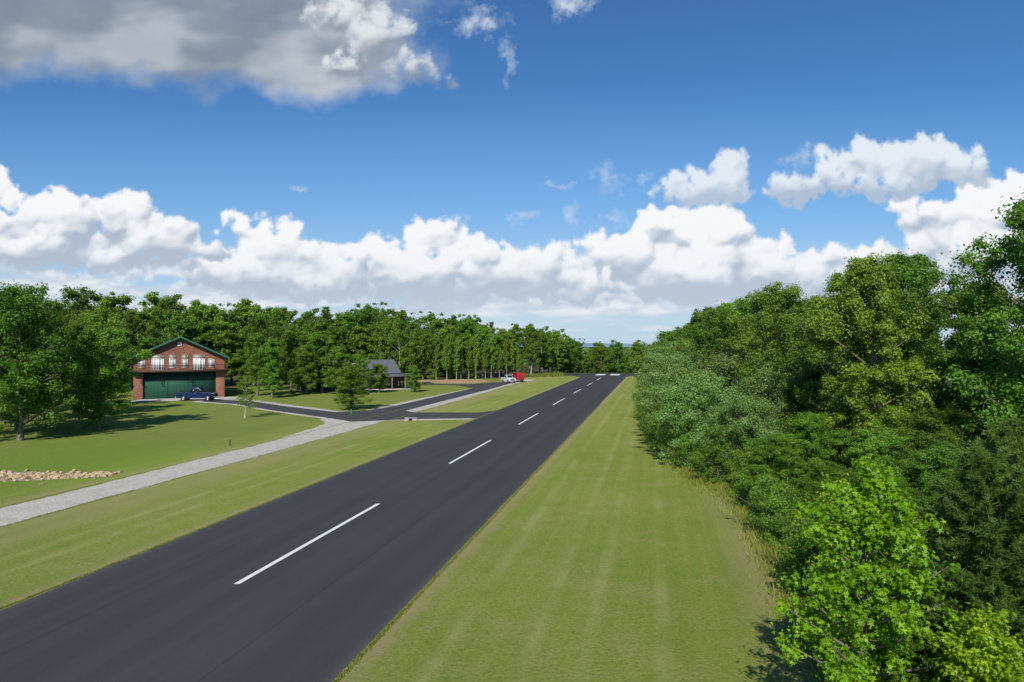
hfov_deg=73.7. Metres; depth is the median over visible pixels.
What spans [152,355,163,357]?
transom window
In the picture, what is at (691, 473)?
rough grass
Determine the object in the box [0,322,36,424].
oak tree
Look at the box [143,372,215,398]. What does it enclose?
hangar door
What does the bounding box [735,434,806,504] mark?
maple tree
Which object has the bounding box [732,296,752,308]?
maple tree
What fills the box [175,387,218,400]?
pickup truck
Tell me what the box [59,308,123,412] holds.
oak tree
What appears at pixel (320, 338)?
oak tree
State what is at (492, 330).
oak tree
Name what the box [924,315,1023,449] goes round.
oak tree
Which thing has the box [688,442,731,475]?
shrub
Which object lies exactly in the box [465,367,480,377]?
shrub
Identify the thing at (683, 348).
oak tree
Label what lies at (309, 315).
oak tree
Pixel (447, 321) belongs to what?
pine tree
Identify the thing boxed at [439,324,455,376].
oak tree
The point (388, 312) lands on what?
oak tree
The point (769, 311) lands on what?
oak tree
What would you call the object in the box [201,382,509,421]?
asphalt drive
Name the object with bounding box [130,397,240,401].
concrete apron
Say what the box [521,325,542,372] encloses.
oak tree
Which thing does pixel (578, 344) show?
maple tree
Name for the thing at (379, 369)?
oak tree
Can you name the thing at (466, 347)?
oak tree
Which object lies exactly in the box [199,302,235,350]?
oak tree
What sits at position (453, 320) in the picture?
oak tree
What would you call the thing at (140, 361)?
window
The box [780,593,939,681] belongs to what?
shrub
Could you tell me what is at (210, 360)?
window
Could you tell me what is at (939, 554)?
maple tree
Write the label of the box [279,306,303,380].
oak tree
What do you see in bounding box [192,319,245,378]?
oak tree
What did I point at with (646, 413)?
shrub
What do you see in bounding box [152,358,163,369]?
balcony door
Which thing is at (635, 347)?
maple tree
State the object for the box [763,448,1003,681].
sweetgum tree
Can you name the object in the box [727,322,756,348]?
maple tree
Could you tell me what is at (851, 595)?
young maple
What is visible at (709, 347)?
oak tree
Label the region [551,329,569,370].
oak tree
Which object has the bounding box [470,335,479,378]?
birch tree
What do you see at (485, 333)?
oak tree
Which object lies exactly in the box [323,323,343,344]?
oak tree
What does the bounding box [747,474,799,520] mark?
shrub
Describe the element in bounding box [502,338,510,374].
birch tree
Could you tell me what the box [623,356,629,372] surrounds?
maple tree
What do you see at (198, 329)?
oak tree
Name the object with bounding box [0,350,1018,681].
ground
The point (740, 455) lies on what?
shrub
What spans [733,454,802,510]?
shrub
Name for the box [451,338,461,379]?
birch tree
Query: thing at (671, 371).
olive tree
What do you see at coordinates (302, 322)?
oak tree
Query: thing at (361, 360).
oak tree
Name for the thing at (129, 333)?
oak tree
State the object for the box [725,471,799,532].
shrub
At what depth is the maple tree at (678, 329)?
154.05 m
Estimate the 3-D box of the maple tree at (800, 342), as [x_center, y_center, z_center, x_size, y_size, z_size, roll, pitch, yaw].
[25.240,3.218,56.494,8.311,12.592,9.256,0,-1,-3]
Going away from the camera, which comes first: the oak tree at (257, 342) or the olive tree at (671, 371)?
the olive tree at (671, 371)
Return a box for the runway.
[0,373,642,681]
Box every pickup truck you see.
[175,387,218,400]
[501,375,515,382]
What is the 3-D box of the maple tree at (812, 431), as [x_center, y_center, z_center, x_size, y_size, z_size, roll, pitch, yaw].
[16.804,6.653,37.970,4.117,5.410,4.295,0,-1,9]
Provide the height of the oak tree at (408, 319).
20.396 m
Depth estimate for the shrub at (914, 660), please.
16.06 m
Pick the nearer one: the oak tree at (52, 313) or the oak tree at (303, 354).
the oak tree at (52, 313)
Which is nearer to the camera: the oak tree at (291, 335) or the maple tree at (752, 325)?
the maple tree at (752, 325)
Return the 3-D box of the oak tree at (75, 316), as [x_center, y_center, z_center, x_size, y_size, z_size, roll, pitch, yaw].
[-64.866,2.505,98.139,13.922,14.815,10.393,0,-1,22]
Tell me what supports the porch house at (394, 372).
on the ground at (602, 546)
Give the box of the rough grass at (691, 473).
[630,420,837,681]
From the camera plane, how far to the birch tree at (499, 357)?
199.86 m
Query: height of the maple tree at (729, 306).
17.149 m
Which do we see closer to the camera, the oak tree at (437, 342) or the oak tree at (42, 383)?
the oak tree at (42, 383)
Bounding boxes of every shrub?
[235,376,247,386]
[426,367,441,379]
[443,367,466,378]
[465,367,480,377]
[502,365,516,374]
[631,388,642,411]
[631,404,682,456]
[633,381,655,425]
[635,404,660,439]
[638,388,660,433]
[646,401,725,458]
[660,435,700,468]
[687,435,746,483]
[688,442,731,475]
[722,442,757,491]
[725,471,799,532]
[726,466,751,497]
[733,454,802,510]
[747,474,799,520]
[753,484,809,547]
[770,503,828,597]
[773,509,814,554]
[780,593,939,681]
[784,530,903,592]
[800,549,921,659]
[881,650,961,681]
[881,655,921,681]
[910,647,1020,681]
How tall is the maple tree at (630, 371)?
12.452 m
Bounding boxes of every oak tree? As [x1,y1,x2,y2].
[0,280,90,440]
[0,290,72,420]
[0,299,79,430]
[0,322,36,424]
[42,309,110,410]
[58,284,107,320]
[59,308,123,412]
[60,312,154,429]
[72,312,108,326]
[93,306,138,367]
[95,291,138,374]
[105,322,140,378]
[116,333,151,381]
[133,308,165,345]
[137,291,180,332]
[143,312,193,344]
[153,294,197,337]
[184,306,217,347]
[184,317,216,344]
[187,321,213,346]
[188,299,220,312]
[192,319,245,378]
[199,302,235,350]
[219,327,245,384]
[221,333,246,380]
[224,303,261,373]
[229,298,264,353]
[234,332,271,395]
[238,314,282,390]
[239,331,253,384]
[251,308,288,377]
[255,306,292,329]
[257,337,288,397]
[269,323,310,393]
[278,323,311,369]
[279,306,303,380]
[291,321,317,347]
[291,331,311,359]
[291,345,320,393]
[293,317,308,326]
[295,330,342,392]
[300,308,320,324]
[304,318,345,357]
[320,346,352,392]
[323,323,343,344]
[332,315,353,349]
[334,309,361,322]
[340,311,366,354]
[343,324,380,359]
[347,308,384,356]
[349,354,373,389]
[354,301,387,347]
[365,321,394,359]
[367,318,395,359]
[369,363,390,392]
[371,309,395,325]
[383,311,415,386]
[384,308,420,377]
[395,330,425,371]
[396,323,416,378]
[407,323,419,377]
[410,311,449,375]
[411,336,433,378]
[415,331,434,378]
[419,328,442,375]
[427,333,442,377]
[439,315,458,332]
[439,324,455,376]
[440,329,464,369]
[441,334,465,378]
[456,313,482,374]
[456,324,475,375]
[458,340,474,377]
[460,333,481,376]
[469,325,502,377]
[471,317,488,374]
[474,322,501,376]
[484,341,501,377]
[493,328,508,375]
[498,329,517,375]
[507,323,530,370]
[516,323,546,374]
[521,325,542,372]
[532,328,549,371]
[535,326,553,372]
[541,331,561,371]
[542,330,564,371]
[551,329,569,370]
[556,336,579,372]
[574,345,588,372]
[667,343,705,369]
[668,306,726,346]
[680,303,746,370]
[698,337,720,367]
[721,281,826,416]
[731,296,753,317]
[771,335,832,451]
[802,251,945,465]
[823,270,847,310]
[893,186,1023,446]
[920,326,957,424]
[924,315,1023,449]
[928,274,1023,435]
[979,272,1023,423]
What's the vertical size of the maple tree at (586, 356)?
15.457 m
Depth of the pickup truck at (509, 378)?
171.17 m
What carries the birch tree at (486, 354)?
on the ground at (602, 546)
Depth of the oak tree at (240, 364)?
161.67 m
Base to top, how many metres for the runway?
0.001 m
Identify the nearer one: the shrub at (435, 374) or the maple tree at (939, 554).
the maple tree at (939, 554)
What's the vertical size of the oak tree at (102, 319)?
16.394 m
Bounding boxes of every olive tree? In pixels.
[627,353,719,447]
[631,345,720,422]
[635,339,656,401]
[637,338,720,417]
[641,370,751,467]
[653,345,769,451]
[700,386,792,482]
[718,356,835,471]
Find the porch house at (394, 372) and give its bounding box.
[295,360,411,391]
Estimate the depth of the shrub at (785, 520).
29.43 m
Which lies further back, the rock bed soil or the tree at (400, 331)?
the tree at (400, 331)
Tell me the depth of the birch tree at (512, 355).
203.62 m
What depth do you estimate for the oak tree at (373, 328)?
177.84 m
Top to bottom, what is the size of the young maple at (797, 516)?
5.371 m
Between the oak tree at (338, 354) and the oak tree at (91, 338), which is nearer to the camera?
the oak tree at (91, 338)
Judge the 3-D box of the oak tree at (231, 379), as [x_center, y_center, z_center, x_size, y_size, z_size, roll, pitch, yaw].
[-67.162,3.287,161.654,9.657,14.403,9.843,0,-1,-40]
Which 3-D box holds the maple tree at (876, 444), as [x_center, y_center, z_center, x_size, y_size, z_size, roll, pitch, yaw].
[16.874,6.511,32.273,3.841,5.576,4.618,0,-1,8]
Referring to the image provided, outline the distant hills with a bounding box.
[518,343,651,346]
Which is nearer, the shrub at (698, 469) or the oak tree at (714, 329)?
the shrub at (698, 469)
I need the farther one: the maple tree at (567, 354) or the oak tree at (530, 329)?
the maple tree at (567, 354)
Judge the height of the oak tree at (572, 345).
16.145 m
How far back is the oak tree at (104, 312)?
149.94 m
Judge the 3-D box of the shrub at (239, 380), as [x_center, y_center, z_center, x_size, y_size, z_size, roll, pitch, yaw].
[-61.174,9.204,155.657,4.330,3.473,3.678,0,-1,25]
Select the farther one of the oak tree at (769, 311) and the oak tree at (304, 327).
the oak tree at (304, 327)
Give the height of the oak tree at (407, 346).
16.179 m
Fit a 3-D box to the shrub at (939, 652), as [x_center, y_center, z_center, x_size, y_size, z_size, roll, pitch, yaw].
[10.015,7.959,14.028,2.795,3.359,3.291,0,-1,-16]
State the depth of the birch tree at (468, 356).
193.44 m
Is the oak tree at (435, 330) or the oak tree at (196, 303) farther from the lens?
the oak tree at (435, 330)
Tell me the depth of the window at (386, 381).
146.93 m
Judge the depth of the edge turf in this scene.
32.69 m
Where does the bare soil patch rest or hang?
on the ground at (602, 546)
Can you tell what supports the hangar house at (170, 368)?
on the ground at (602, 546)
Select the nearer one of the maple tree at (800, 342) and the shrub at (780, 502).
the shrub at (780, 502)
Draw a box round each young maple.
[792,473,935,635]
[811,520,935,681]
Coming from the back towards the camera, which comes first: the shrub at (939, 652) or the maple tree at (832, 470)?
the maple tree at (832, 470)
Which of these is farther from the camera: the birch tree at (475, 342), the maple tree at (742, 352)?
the birch tree at (475, 342)
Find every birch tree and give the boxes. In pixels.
[431,346,440,371]
[440,333,451,379]
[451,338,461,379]
[458,347,463,371]
[464,339,472,378]
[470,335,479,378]
[480,339,490,378]
[487,334,497,377]
[495,344,503,377]
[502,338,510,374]
[508,339,515,367]
[515,346,521,369]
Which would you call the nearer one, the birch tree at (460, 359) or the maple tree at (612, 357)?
the birch tree at (460, 359)
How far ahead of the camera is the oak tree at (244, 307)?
169.72 m
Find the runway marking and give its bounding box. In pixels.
[234,374,619,583]
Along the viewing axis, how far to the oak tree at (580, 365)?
281.33 m
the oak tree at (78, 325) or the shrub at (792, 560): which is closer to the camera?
the shrub at (792, 560)
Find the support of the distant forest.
on the ground at (602, 546)
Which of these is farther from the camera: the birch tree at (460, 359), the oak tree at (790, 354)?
the birch tree at (460, 359)
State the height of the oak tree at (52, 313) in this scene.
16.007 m
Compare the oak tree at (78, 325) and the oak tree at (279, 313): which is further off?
the oak tree at (279, 313)
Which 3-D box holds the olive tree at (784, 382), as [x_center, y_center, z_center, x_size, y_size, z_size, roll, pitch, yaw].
[19.071,5.527,48.983,8.552,8.870,9.300,0,-1,-19]
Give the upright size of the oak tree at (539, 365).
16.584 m
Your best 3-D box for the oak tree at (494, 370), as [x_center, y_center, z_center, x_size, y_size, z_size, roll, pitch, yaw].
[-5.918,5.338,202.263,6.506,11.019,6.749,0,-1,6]
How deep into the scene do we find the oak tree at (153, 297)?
162.73 m
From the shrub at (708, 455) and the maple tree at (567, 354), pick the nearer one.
the shrub at (708, 455)
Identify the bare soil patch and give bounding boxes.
[401,379,488,382]
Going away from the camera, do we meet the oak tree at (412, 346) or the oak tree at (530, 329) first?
the oak tree at (412, 346)
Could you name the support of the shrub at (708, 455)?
on the ground at (602, 546)
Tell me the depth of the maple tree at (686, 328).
102.97 m
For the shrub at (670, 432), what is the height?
5.297 m
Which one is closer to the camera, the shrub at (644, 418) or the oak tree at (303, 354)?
the shrub at (644, 418)
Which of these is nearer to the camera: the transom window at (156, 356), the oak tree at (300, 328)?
the transom window at (156, 356)
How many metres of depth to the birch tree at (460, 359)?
191.43 m
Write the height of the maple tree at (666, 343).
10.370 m
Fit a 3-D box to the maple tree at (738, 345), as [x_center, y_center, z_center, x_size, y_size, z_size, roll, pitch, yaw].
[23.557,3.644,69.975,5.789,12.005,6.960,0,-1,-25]
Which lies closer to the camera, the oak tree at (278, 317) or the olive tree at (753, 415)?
the olive tree at (753, 415)
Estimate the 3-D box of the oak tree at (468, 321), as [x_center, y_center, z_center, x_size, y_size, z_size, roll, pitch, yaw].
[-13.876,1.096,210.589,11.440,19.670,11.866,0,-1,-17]
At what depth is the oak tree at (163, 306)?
158.00 m
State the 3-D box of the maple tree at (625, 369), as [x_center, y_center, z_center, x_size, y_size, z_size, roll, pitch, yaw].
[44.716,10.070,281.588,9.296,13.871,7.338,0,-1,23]
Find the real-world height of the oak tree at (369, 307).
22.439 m
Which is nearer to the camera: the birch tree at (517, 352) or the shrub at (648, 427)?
the shrub at (648, 427)
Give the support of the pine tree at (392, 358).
on the ground at (602, 546)
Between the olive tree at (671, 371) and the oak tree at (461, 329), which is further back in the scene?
the oak tree at (461, 329)
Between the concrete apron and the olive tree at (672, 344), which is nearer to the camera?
the olive tree at (672, 344)
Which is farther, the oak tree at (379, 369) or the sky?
the sky
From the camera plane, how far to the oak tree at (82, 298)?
152.30 m
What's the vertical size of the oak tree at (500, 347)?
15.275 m
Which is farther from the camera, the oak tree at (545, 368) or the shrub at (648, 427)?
the oak tree at (545, 368)
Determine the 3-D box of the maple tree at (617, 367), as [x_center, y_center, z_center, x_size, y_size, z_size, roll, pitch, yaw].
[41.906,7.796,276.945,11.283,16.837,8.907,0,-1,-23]
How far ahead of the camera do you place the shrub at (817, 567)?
19.54 m
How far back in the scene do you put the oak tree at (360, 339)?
176.23 m
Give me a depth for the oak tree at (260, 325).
139.45 m
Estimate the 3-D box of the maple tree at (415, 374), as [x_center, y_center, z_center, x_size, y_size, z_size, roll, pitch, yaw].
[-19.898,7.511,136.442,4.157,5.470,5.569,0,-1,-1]
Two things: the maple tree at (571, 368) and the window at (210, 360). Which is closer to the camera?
the window at (210, 360)
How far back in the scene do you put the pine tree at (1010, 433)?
18.38 m
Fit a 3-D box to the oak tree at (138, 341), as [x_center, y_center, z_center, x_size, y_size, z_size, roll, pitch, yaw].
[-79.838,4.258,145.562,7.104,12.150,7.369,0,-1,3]
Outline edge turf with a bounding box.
[0,404,600,681]
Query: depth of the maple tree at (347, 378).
97.68 m
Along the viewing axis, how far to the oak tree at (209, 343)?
160.10 m
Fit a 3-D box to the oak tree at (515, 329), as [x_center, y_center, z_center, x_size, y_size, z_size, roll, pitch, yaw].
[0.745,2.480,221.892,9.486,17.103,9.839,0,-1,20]
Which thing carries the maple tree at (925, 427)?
on the ground at (602, 546)
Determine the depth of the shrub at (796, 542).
22.89 m
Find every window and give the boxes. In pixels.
[138,359,144,367]
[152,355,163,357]
[169,359,175,367]
[182,359,187,367]
[193,355,204,357]
[208,358,213,366]
[384,377,390,384]
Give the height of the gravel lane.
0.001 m
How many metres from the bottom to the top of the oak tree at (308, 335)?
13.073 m
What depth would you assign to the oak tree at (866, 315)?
38.09 m
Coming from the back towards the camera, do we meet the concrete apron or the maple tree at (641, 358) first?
the maple tree at (641, 358)
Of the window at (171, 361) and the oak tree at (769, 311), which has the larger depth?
the window at (171, 361)
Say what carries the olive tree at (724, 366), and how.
on the ground at (602, 546)
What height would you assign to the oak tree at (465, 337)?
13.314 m
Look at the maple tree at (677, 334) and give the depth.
103.07 m
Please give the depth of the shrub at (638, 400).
75.31 m
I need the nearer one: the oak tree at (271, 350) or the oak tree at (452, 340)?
the oak tree at (271, 350)
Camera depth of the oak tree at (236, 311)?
172.49 m
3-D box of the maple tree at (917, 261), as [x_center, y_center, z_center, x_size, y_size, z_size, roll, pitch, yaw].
[27.243,1.650,46.404,8.319,15.617,8.680,0,-1,-34]
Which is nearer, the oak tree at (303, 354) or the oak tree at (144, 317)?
the oak tree at (303, 354)
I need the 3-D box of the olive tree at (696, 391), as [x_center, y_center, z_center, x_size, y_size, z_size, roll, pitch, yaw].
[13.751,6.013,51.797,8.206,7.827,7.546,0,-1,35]
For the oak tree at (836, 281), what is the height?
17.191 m
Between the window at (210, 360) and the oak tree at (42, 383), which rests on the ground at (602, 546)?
the oak tree at (42, 383)
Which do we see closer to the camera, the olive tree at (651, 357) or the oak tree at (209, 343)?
the olive tree at (651, 357)
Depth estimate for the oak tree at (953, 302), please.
44.50 m
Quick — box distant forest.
[442,347,631,371]
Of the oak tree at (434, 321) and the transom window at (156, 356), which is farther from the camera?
the oak tree at (434, 321)
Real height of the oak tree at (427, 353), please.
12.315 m
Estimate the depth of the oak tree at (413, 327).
196.67 m
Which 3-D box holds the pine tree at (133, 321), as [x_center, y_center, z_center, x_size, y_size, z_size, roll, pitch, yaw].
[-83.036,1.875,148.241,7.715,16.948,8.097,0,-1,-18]
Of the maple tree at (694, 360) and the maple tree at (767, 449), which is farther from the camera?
the maple tree at (694, 360)
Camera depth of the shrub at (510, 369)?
205.52 m
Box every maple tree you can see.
[321,361,380,409]
[403,365,422,391]
[554,347,573,372]
[559,346,577,372]
[566,338,586,372]
[580,351,591,372]
[585,349,602,372]
[588,341,607,372]
[590,345,611,372]
[605,340,625,372]
[607,350,619,372]
[611,350,630,372]
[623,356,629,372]
[626,340,645,371]
[626,356,640,372]
[637,344,650,367]
[644,338,693,371]
[647,329,680,389]
[672,326,684,331]
[673,328,686,337]
[680,321,694,342]
[688,357,702,369]
[716,320,751,359]
[718,300,742,315]
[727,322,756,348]
[727,333,776,392]
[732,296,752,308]
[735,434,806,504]
[770,283,940,480]
[773,411,851,504]
[774,311,830,430]
[783,460,861,510]
[837,420,912,487]
[839,328,938,486]
[874,248,974,442]
[876,406,981,499]
[877,439,972,559]
[881,474,935,560]
[895,508,947,593]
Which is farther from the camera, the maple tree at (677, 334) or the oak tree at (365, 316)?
the oak tree at (365, 316)
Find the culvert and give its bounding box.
[404,418,416,420]
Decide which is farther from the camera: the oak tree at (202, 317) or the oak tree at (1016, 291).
the oak tree at (202, 317)
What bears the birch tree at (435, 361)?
on the bare soil patch
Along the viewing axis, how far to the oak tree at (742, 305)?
107.64 m
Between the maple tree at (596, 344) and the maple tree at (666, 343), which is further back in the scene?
the maple tree at (596, 344)
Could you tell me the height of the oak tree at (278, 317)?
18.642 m
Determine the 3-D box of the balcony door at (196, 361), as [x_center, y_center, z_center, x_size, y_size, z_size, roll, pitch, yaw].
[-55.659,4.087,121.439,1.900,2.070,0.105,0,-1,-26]
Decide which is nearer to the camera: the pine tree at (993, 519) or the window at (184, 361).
the pine tree at (993, 519)
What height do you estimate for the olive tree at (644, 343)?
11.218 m
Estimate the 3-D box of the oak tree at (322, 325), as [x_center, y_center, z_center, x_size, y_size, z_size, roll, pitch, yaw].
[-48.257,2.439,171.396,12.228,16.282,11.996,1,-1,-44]
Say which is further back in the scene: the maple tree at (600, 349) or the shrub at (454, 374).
the maple tree at (600, 349)
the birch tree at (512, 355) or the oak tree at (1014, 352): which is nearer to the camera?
the oak tree at (1014, 352)
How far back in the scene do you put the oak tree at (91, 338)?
74.49 m
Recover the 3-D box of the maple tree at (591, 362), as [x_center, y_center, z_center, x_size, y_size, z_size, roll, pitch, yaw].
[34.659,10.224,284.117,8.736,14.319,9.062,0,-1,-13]
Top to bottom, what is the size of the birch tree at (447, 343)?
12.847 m
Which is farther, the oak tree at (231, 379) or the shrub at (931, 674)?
the oak tree at (231, 379)
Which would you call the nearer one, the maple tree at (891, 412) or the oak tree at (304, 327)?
the maple tree at (891, 412)
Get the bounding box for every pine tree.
[117,311,143,387]
[144,316,162,349]
[317,306,333,325]
[330,329,343,351]
[389,333,401,378]
[438,320,450,374]
[871,439,1023,681]
[925,416,1023,641]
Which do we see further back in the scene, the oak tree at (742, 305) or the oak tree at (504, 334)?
the oak tree at (504, 334)
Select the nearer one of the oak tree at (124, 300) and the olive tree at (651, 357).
the olive tree at (651, 357)
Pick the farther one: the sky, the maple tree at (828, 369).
the sky
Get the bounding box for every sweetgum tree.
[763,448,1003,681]
[928,602,1023,681]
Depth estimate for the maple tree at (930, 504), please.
26.05 m
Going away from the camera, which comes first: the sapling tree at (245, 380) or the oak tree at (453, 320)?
the sapling tree at (245, 380)
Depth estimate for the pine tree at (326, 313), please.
183.86 m
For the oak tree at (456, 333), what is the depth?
200.37 m
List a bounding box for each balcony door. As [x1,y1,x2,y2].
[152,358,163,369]
[193,358,204,368]
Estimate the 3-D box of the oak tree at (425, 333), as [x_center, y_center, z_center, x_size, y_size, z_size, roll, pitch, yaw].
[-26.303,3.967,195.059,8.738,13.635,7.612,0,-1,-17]
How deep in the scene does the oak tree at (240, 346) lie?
158.79 m
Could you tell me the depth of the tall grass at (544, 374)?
212.53 m
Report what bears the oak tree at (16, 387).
on the ground at (602, 546)
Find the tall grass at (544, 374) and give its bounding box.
[522,371,564,376]
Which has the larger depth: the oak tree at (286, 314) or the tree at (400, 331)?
the oak tree at (286, 314)
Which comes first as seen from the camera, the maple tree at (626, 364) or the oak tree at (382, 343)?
the oak tree at (382, 343)
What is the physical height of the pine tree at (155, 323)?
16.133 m
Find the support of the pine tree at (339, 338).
on the ground at (602, 546)
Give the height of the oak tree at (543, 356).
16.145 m
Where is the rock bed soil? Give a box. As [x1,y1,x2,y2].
[0,472,93,480]
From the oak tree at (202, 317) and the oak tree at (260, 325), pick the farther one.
the oak tree at (202, 317)
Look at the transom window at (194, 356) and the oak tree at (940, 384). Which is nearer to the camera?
the oak tree at (940, 384)
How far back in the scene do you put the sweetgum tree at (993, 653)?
12.26 m
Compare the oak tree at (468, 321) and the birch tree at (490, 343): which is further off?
the oak tree at (468, 321)
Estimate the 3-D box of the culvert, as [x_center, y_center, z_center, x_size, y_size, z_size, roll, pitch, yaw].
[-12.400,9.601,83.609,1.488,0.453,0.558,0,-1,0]
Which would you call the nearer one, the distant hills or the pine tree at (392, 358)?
the pine tree at (392, 358)
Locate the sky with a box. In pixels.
[0,0,1023,345]
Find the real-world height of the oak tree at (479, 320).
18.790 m
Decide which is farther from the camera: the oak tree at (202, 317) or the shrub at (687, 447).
the oak tree at (202, 317)
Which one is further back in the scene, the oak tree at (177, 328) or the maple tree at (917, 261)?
the oak tree at (177, 328)
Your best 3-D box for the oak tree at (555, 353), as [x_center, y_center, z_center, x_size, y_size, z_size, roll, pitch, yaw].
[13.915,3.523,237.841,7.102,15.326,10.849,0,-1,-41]
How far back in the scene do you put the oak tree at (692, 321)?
87.77 m
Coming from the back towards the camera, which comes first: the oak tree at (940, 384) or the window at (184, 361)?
the window at (184, 361)
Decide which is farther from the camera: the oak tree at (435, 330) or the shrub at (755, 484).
the oak tree at (435, 330)
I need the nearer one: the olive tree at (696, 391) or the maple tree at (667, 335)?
the olive tree at (696, 391)
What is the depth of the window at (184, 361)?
120.42 m
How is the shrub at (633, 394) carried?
on the ground at (602, 546)
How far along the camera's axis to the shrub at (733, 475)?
40.10 m
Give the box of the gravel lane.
[0,379,534,526]
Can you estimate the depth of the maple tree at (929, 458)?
26.64 m
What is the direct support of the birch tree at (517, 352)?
on the ground at (602, 546)
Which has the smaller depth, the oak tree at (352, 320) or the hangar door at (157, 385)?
the hangar door at (157, 385)
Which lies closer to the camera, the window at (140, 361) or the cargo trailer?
the window at (140, 361)
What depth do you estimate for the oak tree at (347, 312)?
192.08 m
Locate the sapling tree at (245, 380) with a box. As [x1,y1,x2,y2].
[237,374,262,417]
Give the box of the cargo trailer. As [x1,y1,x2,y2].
[512,372,523,381]
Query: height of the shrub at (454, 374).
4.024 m
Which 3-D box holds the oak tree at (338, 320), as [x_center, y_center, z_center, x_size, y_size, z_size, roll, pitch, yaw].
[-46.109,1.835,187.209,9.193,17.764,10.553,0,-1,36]
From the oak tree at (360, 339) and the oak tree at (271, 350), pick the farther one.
the oak tree at (360, 339)
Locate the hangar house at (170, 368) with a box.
[130,336,229,399]
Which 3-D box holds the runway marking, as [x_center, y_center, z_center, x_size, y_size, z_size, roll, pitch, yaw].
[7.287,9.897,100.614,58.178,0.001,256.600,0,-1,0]

